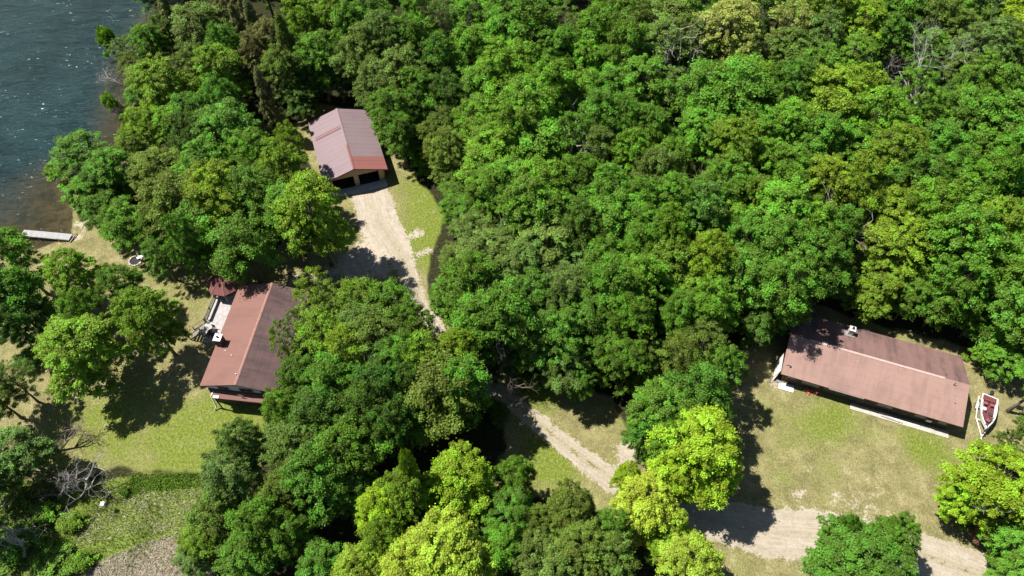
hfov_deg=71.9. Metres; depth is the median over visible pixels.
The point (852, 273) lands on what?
broadleaf tree
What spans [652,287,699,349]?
broadleaf tree
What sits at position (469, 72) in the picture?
broadleaf tree
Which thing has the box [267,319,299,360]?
open broadleaf tree
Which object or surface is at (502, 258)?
broadleaf tree
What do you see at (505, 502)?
broadleaf tree
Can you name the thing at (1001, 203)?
maple tree
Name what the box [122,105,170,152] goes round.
broadleaf tree
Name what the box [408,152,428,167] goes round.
shrub
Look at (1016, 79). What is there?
broadleaf tree
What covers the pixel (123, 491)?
shrub
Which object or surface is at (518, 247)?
broadleaf tree
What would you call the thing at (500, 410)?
shrub
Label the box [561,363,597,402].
broadleaf tree
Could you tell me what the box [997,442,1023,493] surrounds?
broadleaf tree
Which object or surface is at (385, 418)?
broadleaf tree
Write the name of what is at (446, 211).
broadleaf tree
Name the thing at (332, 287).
open broadleaf tree
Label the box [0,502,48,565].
dead tree
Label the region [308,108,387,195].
garage
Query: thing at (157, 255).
open broadleaf tree
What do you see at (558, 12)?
open broadleaf tree
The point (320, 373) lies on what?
dense broadleaf tree
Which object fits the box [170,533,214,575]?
broadleaf tree
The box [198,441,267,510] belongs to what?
broadleaf tree
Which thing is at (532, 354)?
open broadleaf tree
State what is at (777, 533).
driveway
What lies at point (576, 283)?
broadleaf tree
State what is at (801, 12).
open broadleaf tree
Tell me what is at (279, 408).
broadleaf tree
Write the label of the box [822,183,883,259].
dead tree
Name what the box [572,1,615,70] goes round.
broadleaf tree
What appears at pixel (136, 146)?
broadleaf tree
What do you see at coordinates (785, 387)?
step slab
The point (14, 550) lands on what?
shrub
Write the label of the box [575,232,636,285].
broadleaf tree
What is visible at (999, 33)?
broadleaf tree
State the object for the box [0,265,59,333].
broadleaf tree
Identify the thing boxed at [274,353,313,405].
broadleaf tree
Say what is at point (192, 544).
broadleaf tree
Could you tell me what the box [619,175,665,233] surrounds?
maple tree
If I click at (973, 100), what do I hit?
broadleaf tree
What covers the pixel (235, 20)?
cedar tree
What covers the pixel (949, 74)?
broadleaf tree
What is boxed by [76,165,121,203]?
broadleaf tree
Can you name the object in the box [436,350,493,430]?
broadleaf tree
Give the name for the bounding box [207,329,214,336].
patio table
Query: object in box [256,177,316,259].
broadleaf tree
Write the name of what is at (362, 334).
open broadleaf tree
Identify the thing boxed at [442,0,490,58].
broadleaf tree
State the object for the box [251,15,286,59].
open broadleaf tree
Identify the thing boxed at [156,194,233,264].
dense broadleaf tree
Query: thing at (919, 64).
dead tree
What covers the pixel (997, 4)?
broadleaf tree
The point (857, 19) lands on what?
maple tree
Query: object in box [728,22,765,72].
maple tree
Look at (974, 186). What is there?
broadleaf tree
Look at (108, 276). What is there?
broadleaf tree
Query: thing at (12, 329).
broadleaf tree
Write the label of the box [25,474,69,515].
dead tree
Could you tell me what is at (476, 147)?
broadleaf tree
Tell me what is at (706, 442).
maple tree
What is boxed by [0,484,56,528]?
shrub
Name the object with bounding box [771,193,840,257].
broadleaf tree
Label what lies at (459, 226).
broadleaf tree
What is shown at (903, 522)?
maple tree
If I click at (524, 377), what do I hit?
shrub
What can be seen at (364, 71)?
broadleaf tree
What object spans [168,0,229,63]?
broadleaf tree
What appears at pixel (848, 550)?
maple tree
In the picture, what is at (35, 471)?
dead tree
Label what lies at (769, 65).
dense broadleaf tree
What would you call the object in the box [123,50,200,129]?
maple tree
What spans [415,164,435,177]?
shrub
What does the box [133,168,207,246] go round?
broadleaf tree
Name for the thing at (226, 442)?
broadleaf tree
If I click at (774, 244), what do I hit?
broadleaf tree
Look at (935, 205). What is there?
broadleaf tree
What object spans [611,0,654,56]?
broadleaf tree
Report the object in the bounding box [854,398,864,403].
door
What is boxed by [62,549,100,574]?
shrub
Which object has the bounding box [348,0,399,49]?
broadleaf tree
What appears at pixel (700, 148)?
maple tree
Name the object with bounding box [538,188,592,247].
open broadleaf tree
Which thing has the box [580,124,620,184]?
open broadleaf tree
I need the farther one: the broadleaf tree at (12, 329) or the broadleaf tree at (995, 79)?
the broadleaf tree at (995, 79)
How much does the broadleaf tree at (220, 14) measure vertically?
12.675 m
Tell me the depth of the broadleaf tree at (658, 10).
111.55 m
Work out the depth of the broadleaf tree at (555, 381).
80.61 m
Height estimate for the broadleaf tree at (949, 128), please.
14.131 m
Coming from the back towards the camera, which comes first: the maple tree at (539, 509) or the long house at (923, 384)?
the long house at (923, 384)
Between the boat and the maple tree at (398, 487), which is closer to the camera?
the maple tree at (398, 487)
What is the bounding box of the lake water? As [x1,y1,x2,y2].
[0,0,170,238]
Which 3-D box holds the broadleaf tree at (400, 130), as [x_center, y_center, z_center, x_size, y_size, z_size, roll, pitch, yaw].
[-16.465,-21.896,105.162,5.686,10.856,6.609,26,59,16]
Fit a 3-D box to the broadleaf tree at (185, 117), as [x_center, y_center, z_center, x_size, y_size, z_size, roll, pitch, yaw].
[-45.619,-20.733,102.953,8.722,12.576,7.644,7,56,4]
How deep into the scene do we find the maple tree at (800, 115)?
97.62 m
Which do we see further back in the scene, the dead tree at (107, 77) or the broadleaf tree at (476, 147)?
the dead tree at (107, 77)
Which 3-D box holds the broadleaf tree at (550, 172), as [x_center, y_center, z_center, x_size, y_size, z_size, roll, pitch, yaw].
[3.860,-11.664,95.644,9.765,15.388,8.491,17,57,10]
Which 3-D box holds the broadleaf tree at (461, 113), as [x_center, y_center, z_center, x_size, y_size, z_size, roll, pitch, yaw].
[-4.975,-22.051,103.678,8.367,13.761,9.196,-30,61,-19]
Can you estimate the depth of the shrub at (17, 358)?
88.02 m
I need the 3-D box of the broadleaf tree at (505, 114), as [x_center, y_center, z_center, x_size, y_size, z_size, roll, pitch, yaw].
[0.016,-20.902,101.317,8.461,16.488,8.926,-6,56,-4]
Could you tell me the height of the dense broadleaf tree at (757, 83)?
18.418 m
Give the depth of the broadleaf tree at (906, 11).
111.84 m
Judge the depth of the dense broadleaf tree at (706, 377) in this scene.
75.21 m
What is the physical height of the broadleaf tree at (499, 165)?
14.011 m
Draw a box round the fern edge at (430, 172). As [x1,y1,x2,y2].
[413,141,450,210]
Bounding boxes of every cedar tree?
[157,0,194,52]
[227,3,256,71]
[236,0,265,41]
[241,0,270,65]
[252,66,293,137]
[274,9,305,94]
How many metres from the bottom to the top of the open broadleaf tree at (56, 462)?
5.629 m
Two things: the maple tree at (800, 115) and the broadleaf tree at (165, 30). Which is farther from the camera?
the broadleaf tree at (165, 30)
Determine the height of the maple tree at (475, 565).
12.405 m
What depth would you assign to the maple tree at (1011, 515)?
71.66 m
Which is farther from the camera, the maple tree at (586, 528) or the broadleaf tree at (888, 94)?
the broadleaf tree at (888, 94)
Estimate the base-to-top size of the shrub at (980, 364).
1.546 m
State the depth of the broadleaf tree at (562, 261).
86.80 m
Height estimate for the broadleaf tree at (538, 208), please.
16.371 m
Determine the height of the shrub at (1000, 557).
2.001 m
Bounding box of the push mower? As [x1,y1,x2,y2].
[803,387,817,394]
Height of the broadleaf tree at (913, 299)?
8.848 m
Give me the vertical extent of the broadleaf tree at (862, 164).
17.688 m
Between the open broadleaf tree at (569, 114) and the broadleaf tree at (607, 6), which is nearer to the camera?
the open broadleaf tree at (569, 114)
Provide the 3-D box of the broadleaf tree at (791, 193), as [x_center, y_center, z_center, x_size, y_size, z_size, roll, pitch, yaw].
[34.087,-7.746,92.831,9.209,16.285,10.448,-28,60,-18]
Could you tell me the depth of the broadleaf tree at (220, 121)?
96.94 m
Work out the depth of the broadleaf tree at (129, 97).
108.05 m
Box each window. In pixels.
[217,386,229,389]
[238,388,253,392]
[801,381,819,387]
[876,403,892,409]
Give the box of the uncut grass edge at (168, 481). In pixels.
[127,471,202,498]
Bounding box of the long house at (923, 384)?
[780,315,969,428]
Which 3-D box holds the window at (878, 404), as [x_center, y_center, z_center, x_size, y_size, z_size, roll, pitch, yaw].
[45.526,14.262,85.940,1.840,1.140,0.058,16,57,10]
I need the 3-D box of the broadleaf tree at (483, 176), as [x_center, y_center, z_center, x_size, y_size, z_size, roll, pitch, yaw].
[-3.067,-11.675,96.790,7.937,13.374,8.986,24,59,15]
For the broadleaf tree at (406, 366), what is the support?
on the ground
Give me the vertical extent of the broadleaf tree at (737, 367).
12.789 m
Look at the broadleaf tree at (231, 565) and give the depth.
69.20 m
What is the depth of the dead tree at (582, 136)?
100.80 m
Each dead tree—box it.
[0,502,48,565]
[2,436,67,474]
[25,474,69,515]
[49,444,115,518]
[59,415,106,449]
[93,60,121,84]
[109,95,123,116]
[256,311,316,359]
[403,284,422,315]
[446,4,471,73]
[495,339,511,385]
[498,365,538,408]
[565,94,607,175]
[650,18,678,96]
[654,17,725,112]
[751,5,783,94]
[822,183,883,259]
[846,204,925,280]
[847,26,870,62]
[871,1,1022,114]
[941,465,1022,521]
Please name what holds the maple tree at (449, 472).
on the ground
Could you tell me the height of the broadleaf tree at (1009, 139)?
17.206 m
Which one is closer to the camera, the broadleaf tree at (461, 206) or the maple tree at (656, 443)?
the maple tree at (656, 443)
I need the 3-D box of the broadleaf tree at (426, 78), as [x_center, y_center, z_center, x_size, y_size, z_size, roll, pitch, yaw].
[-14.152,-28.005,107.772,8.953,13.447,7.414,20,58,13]
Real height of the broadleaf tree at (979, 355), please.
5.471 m
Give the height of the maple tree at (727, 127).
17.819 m
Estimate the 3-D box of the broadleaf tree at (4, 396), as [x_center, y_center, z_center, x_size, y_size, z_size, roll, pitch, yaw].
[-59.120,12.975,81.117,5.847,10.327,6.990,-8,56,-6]
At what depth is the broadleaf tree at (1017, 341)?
84.30 m
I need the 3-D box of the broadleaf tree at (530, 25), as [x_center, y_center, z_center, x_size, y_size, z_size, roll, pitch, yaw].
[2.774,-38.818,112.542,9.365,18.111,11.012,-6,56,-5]
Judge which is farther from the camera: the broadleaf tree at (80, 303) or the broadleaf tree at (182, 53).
the broadleaf tree at (182, 53)
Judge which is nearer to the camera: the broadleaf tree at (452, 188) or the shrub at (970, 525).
the shrub at (970, 525)
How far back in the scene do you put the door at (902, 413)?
86.13 m
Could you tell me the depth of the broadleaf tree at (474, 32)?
106.60 m
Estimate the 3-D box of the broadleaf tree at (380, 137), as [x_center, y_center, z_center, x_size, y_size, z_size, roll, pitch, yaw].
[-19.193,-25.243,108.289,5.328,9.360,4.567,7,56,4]
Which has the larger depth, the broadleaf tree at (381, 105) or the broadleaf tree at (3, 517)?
the broadleaf tree at (381, 105)
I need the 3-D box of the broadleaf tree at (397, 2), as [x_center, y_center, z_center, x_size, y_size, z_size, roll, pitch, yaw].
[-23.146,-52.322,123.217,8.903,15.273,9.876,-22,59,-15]
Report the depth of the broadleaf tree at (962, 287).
84.82 m
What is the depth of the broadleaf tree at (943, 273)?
91.89 m
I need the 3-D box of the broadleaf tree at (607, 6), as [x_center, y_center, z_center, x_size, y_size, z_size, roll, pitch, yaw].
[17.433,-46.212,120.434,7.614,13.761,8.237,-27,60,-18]
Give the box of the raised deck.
[189,295,233,347]
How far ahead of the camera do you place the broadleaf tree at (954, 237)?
83.99 m
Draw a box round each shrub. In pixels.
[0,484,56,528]
[0,520,46,575]
[11,348,42,370]
[28,535,73,575]
[30,500,65,529]
[41,161,71,187]
[54,511,91,535]
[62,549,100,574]
[95,25,122,59]
[99,88,124,112]
[117,485,128,498]
[263,417,277,437]
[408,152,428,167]
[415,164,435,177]
[430,299,450,315]
[483,400,510,430]
[518,373,530,383]
[521,376,543,394]
[957,511,980,532]
[961,352,969,361]
[965,343,986,368]
[968,524,994,548]
[985,545,1012,573]
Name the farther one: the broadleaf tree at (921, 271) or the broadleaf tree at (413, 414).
the broadleaf tree at (921, 271)
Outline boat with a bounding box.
[979,390,998,429]
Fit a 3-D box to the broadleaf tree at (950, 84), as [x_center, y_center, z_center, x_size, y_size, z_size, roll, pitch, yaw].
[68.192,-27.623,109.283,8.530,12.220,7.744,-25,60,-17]
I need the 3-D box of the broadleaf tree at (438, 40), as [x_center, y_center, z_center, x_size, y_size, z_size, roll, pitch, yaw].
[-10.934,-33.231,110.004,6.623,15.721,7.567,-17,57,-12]
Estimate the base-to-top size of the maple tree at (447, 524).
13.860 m
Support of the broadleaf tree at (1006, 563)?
on the ground
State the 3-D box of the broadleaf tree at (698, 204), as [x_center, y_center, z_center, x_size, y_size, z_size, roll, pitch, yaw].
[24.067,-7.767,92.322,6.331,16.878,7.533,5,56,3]
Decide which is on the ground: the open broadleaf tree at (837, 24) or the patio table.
the open broadleaf tree at (837, 24)
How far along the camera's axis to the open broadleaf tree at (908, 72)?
100.56 m
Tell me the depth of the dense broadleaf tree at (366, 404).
72.75 m
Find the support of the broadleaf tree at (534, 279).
on the ground
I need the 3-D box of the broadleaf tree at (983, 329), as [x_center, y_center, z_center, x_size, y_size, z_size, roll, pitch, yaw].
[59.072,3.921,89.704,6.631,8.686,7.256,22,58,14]
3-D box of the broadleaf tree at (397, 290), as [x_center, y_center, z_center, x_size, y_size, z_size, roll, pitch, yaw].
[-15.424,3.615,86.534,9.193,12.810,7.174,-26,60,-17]
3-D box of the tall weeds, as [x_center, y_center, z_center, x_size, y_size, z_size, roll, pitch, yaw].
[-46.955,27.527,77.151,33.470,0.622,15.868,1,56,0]
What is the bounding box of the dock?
[22,229,76,242]
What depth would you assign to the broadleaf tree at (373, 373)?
74.15 m
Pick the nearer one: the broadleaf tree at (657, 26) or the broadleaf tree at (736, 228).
the broadleaf tree at (736, 228)
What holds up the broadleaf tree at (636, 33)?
on the ground
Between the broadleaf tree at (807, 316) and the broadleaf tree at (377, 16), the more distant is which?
the broadleaf tree at (377, 16)
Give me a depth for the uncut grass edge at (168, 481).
80.97 m
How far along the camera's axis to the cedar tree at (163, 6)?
116.65 m
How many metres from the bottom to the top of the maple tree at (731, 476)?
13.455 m
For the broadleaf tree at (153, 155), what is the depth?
97.71 m
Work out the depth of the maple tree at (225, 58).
105.84 m
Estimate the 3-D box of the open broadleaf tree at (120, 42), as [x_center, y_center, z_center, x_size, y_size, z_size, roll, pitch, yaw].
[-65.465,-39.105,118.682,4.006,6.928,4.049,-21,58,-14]
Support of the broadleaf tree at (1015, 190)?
on the ground
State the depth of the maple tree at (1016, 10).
111.21 m
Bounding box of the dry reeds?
[77,535,216,575]
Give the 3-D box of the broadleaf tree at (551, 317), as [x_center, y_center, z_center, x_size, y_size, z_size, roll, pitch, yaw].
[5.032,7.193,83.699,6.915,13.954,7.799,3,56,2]
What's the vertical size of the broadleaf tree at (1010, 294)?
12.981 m
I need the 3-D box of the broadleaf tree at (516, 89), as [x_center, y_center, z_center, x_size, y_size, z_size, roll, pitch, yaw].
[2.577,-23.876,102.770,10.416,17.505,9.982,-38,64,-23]
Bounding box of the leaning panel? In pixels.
[767,354,783,383]
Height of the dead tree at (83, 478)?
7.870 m
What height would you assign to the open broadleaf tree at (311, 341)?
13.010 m
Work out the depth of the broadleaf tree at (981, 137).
96.54 m
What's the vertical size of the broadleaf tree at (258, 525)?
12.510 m
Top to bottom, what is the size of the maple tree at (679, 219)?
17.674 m
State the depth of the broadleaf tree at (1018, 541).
72.19 m
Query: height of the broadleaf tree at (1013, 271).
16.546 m
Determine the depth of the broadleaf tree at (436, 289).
89.25 m
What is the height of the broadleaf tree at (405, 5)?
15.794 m
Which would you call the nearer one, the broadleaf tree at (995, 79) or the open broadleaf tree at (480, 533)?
the open broadleaf tree at (480, 533)
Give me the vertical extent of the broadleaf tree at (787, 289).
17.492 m
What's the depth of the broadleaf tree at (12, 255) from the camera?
87.40 m
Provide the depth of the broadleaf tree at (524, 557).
67.36 m
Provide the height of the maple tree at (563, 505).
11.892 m
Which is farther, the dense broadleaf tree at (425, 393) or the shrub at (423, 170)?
the shrub at (423, 170)
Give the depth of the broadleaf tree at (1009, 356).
86.05 m
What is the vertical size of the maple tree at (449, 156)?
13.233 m
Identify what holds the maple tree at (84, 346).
on the ground
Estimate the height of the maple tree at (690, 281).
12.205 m
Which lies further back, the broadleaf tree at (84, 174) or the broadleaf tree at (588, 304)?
the broadleaf tree at (84, 174)
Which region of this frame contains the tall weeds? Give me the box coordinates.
[0,471,220,575]
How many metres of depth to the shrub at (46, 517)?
77.69 m
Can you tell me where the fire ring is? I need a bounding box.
[128,255,142,265]
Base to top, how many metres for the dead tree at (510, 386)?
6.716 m
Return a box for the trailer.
[974,396,997,439]
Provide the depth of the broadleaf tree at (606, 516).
69.74 m
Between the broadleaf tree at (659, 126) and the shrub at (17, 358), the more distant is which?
the broadleaf tree at (659, 126)
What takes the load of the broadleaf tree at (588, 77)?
on the ground
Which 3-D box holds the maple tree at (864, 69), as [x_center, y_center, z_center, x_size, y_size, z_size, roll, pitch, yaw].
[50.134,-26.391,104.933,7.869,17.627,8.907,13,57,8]
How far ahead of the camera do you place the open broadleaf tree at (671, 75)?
104.06 m
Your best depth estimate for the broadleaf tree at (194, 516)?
70.34 m
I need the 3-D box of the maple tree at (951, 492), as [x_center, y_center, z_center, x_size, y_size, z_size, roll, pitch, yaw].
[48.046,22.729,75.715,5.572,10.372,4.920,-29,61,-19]
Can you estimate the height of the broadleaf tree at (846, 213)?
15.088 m
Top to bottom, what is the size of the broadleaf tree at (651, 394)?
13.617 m
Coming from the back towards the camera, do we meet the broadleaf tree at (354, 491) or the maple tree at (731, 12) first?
the maple tree at (731, 12)
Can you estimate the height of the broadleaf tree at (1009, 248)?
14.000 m
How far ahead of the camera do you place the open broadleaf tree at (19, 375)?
81.98 m
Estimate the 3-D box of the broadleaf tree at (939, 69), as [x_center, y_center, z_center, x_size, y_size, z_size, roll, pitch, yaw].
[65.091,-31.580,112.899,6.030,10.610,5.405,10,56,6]
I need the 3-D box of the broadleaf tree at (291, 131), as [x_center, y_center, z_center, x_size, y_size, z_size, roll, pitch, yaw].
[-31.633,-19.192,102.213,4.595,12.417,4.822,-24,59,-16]
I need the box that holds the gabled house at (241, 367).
[200,283,309,411]
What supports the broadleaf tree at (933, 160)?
on the ground
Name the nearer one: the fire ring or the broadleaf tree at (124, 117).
the fire ring
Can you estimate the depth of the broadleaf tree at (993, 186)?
88.27 m
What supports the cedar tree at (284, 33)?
on the ground
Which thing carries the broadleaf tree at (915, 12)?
on the ground
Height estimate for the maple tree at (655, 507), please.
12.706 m
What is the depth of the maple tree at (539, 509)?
70.03 m
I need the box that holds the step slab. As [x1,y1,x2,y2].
[778,382,793,392]
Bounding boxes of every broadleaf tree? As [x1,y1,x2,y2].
[0,224,53,294]
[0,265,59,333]
[0,273,48,344]
[0,302,53,361]
[0,357,43,403]
[0,371,30,419]
[0,424,60,490]
[0,446,25,503]
[0,515,9,540]
[35,443,71,475]
[47,127,112,195]
[52,285,118,334]
[58,175,112,220]
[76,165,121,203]
[77,188,132,238]
[80,143,137,202]
[93,198,146,254]
[93,261,145,310]
[107,37,133,65]
[108,134,149,173]
[114,128,146,163]
[116,49,141,81]
[118,113,145,150]
[121,22,170,73]
[122,67,154,95]
[122,82,153,114]
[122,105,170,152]
[124,144,183,202]
[129,203,177,253]
[132,0,158,12]
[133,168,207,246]
[136,28,171,59]
[138,234,182,280]
[147,8,178,52]
[147,103,190,152]
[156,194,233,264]
[158,214,211,279]
[165,111,223,163]
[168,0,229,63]
[168,41,211,103]
[168,90,219,138]
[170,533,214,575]
[175,523,227,565]
[181,156,248,234]
[181,484,247,548]
[188,96,264,167]
[198,70,244,139]
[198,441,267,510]
[203,0,235,12]
[203,0,244,54]
[204,20,249,87]
[204,209,286,287]
[211,415,270,474]
[211,531,277,575]
[218,157,284,236]
[222,492,291,561]
[225,125,275,189]
[238,28,279,92]
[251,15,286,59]
[252,470,306,517]
[252,506,318,565]
[256,136,310,195]
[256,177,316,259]
[258,0,280,22]
[258,42,303,102]
[260,386,297,423]
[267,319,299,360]
[271,119,308,170]
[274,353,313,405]
[276,438,351,528]
[281,308,313,360]
[282,81,319,122]
[285,384,360,451]
[289,304,343,365]
[290,56,324,98]
[291,28,339,102]
[291,265,338,329]
[295,535,345,575]
[300,350,357,418]
[302,0,331,25]
[307,277,350,337]
[311,409,395,494]
[320,48,354,102]
[323,320,372,386]
[327,0,372,70]
[328,21,381,101]
[331,275,387,325]
[331,470,374,527]
[332,379,388,455]
[335,297,378,360]
[344,277,416,341]
[344,296,411,381]
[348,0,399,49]
[348,361,409,416]
[352,53,402,115]
[357,8,415,72]
[362,398,419,466]
[364,83,421,154]
[364,327,427,391]
[365,43,432,110]
[367,0,402,11]
[369,99,393,142]
[382,111,419,168]
[385,295,437,348]
[388,392,430,448]
[389,12,434,80]
[389,359,420,419]
[392,65,442,134]
[392,346,485,451]
[399,0,438,48]
[419,29,463,100]
[420,105,457,148]
[424,0,462,73]
[424,66,471,126]
[427,272,468,318]
[435,0,456,12]
[436,162,477,209]
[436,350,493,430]
[437,239,471,272]
[438,192,460,225]
[439,248,504,321]
[441,289,509,367]
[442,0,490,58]
[444,21,497,88]
[445,208,499,252]
[448,91,506,152]
[449,187,500,237]
[453,60,501,123]
[453,220,516,286]
[454,120,525,189]
[462,166,513,224]
[462,486,501,532]
[467,272,546,373]
[470,34,533,112]
[472,5,524,78]
[472,153,541,221]
[472,524,492,550]
[475,330,517,386]
[482,0,528,48]
[482,250,530,309]
[482,522,533,575]
[484,482,538,544]
[485,96,538,159]
[493,68,565,153]
[494,173,563,244]
[494,212,521,249]
[496,36,541,94]
[500,266,566,336]
[502,0,557,63]
[503,204,578,288]
[503,521,559,575]
[505,236,547,295]
[506,155,573,230]
[507,112,578,176]
[515,322,555,377]
[521,0,567,40]
[522,534,592,575]
[525,28,579,91]
[525,54,577,124]
[525,304,584,374]
[538,109,588,188]
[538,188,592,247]
[539,265,585,327]
[539,339,590,395]
[546,24,587,97]
[548,0,585,21]
[548,0,588,56]
[549,244,606,302]
[552,63,603,139]
[555,150,604,225]
[555,195,609,260]
[556,285,628,363]
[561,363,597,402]
[571,87,621,162]
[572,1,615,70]
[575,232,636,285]
[579,248,644,325]
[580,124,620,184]
[582,322,632,388]
[583,526,641,575]
[584,65,628,116]
[584,186,655,252]
[590,506,635,554]
[591,0,633,44]
[594,0,653,60]
[598,14,653,89]
[598,92,655,164]
[599,53,674,115]
[599,291,656,360]
[600,337,652,396]
[609,126,652,186]
[610,251,677,326]
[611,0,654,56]
[617,203,675,265]
[620,101,683,170]
[620,404,662,463]
[625,367,702,452]
[629,143,681,204]
[629,332,667,386]
[634,13,689,87]
[640,0,695,62]
[643,64,691,127]
[650,329,702,386]
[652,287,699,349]
[658,351,735,427]
[659,13,719,76]
[663,54,738,137]
[666,0,720,32]
[670,318,730,366]
[678,381,736,435]
[681,179,728,250]
[683,51,781,152]
[690,199,748,250]
[692,149,768,224]
[710,242,766,321]
[710,344,749,392]
[718,212,767,274]
[725,174,784,238]
[729,255,787,318]
[731,56,785,110]
[733,304,778,349]
[738,294,795,335]
[740,175,820,248]
[743,0,785,39]
[749,212,819,292]
[749,241,826,326]
[757,54,822,129]
[758,0,814,62]
[762,25,814,91]
[767,0,824,26]
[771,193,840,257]
[774,290,815,336]
[778,226,856,301]
[782,38,844,109]
[793,109,857,177]
[795,5,845,69]
[810,203,865,260]
[812,257,861,305]
[825,121,900,187]
[825,148,893,220]
[839,85,923,166]
[840,164,896,224]
[864,11,914,77]
[868,0,934,60]
[876,102,934,149]
[877,66,943,127]
[877,243,935,316]
[878,142,951,220]
[889,277,932,321]
[890,0,937,48]
[894,176,963,229]
[896,27,957,82]
[900,0,963,73]
[903,59,946,103]
[906,117,975,181]
[914,200,1017,296]
[914,279,975,331]
[916,87,963,141]
[916,261,964,306]
[918,249,998,325]
[922,51,981,91]
[922,169,995,242]
[925,143,984,198]
[926,33,978,92]
[927,73,983,128]
[929,8,983,53]
[935,84,1007,146]
[938,0,1000,47]
[939,125,1016,193]
[946,14,1023,80]
[946,48,1009,106]
[948,294,1006,340]
[955,0,1008,29]
[956,146,1023,202]
[961,233,1023,302]
[963,88,1023,160]
[964,273,1023,351]
[967,339,998,366]
[968,63,1023,130]
[976,518,1023,567]
[978,240,1023,315]
[981,119,1023,195]
[981,341,1023,385]
[981,543,1023,575]
[985,196,1023,259]
[990,415,1023,446]
[993,307,1023,354]
[997,164,1023,220]
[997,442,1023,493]
[1005,364,1023,412]
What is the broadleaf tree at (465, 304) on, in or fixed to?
on the ground
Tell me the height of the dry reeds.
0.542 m
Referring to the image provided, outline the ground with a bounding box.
[0,0,1023,575]
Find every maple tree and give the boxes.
[30,312,135,404]
[39,246,109,307]
[108,284,192,357]
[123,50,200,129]
[170,138,236,203]
[187,41,253,105]
[256,417,331,504]
[269,167,358,266]
[279,0,326,56]
[312,0,356,53]
[328,542,381,575]
[354,481,413,533]
[355,509,406,558]
[372,525,442,575]
[374,466,436,531]
[389,328,443,400]
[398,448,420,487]
[400,503,489,575]
[415,116,438,164]
[422,125,467,186]
[426,439,497,522]
[434,529,504,575]
[437,325,483,370]
[492,454,537,494]
[517,502,557,539]
[539,477,597,543]
[545,516,606,575]
[568,37,607,100]
[576,161,633,229]
[608,459,640,499]
[609,467,678,547]
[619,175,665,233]
[639,201,690,255]
[640,231,701,304]
[641,419,688,460]
[643,527,680,565]
[644,402,744,511]
[647,454,699,504]
[648,170,697,227]
[649,137,691,190]
[651,504,690,537]
[652,525,725,575]
[658,254,722,323]
[669,103,731,175]
[676,273,742,355]
[678,21,719,88]
[680,228,739,292]
[686,0,763,83]
[694,441,743,511]
[697,110,763,185]
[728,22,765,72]
[730,103,787,168]
[737,134,793,205]
[758,96,814,161]
[759,141,823,212]
[763,0,807,33]
[777,152,859,224]
[784,62,875,156]
[793,0,858,47]
[798,511,918,575]
[814,513,862,548]
[827,60,892,153]
[831,32,879,84]
[832,0,887,61]
[840,275,891,323]
[846,253,905,308]
[849,205,930,283]
[855,120,930,192]
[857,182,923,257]
[866,510,923,564]
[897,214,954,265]
[933,471,994,524]
[934,437,1023,543]
[962,194,1023,260]
[976,445,1018,464]
[981,0,1023,62]
[983,476,1023,540]
[991,34,1023,95]
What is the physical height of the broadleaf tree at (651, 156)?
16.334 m
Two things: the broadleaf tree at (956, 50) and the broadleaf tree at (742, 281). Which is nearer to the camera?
the broadleaf tree at (742, 281)
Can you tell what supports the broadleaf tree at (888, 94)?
on the ground
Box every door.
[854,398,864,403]
[896,410,908,416]
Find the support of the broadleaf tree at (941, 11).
on the ground
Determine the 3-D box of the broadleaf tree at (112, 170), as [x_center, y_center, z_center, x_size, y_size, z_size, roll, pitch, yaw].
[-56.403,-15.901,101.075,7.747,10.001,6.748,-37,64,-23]
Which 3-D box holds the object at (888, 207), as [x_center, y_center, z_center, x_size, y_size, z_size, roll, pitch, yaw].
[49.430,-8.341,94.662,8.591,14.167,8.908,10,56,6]
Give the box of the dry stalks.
[75,489,205,545]
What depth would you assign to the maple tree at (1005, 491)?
71.61 m
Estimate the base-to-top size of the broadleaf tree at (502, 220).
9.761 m
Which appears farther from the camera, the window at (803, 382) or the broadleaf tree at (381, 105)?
the broadleaf tree at (381, 105)
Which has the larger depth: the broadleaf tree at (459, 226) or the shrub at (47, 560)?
the broadleaf tree at (459, 226)
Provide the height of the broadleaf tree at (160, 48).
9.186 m
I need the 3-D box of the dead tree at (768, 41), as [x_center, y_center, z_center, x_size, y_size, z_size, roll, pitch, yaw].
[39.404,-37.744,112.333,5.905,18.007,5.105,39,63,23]
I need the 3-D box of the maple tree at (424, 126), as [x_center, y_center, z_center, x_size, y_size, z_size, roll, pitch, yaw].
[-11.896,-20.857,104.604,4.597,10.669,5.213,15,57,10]
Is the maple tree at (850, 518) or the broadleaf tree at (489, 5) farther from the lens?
the broadleaf tree at (489, 5)
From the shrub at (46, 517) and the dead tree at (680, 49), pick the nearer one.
the shrub at (46, 517)
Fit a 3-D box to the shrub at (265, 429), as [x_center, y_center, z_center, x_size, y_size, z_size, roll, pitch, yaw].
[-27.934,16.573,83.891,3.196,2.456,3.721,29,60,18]
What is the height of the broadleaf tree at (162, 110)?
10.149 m
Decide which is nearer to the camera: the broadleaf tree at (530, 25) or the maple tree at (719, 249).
the maple tree at (719, 249)
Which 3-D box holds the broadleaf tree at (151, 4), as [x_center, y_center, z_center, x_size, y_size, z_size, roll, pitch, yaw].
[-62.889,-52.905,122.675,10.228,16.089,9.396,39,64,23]
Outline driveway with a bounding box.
[345,189,1013,575]
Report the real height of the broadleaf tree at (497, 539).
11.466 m
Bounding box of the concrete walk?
[850,403,948,437]
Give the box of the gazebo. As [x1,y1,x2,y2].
[206,270,243,302]

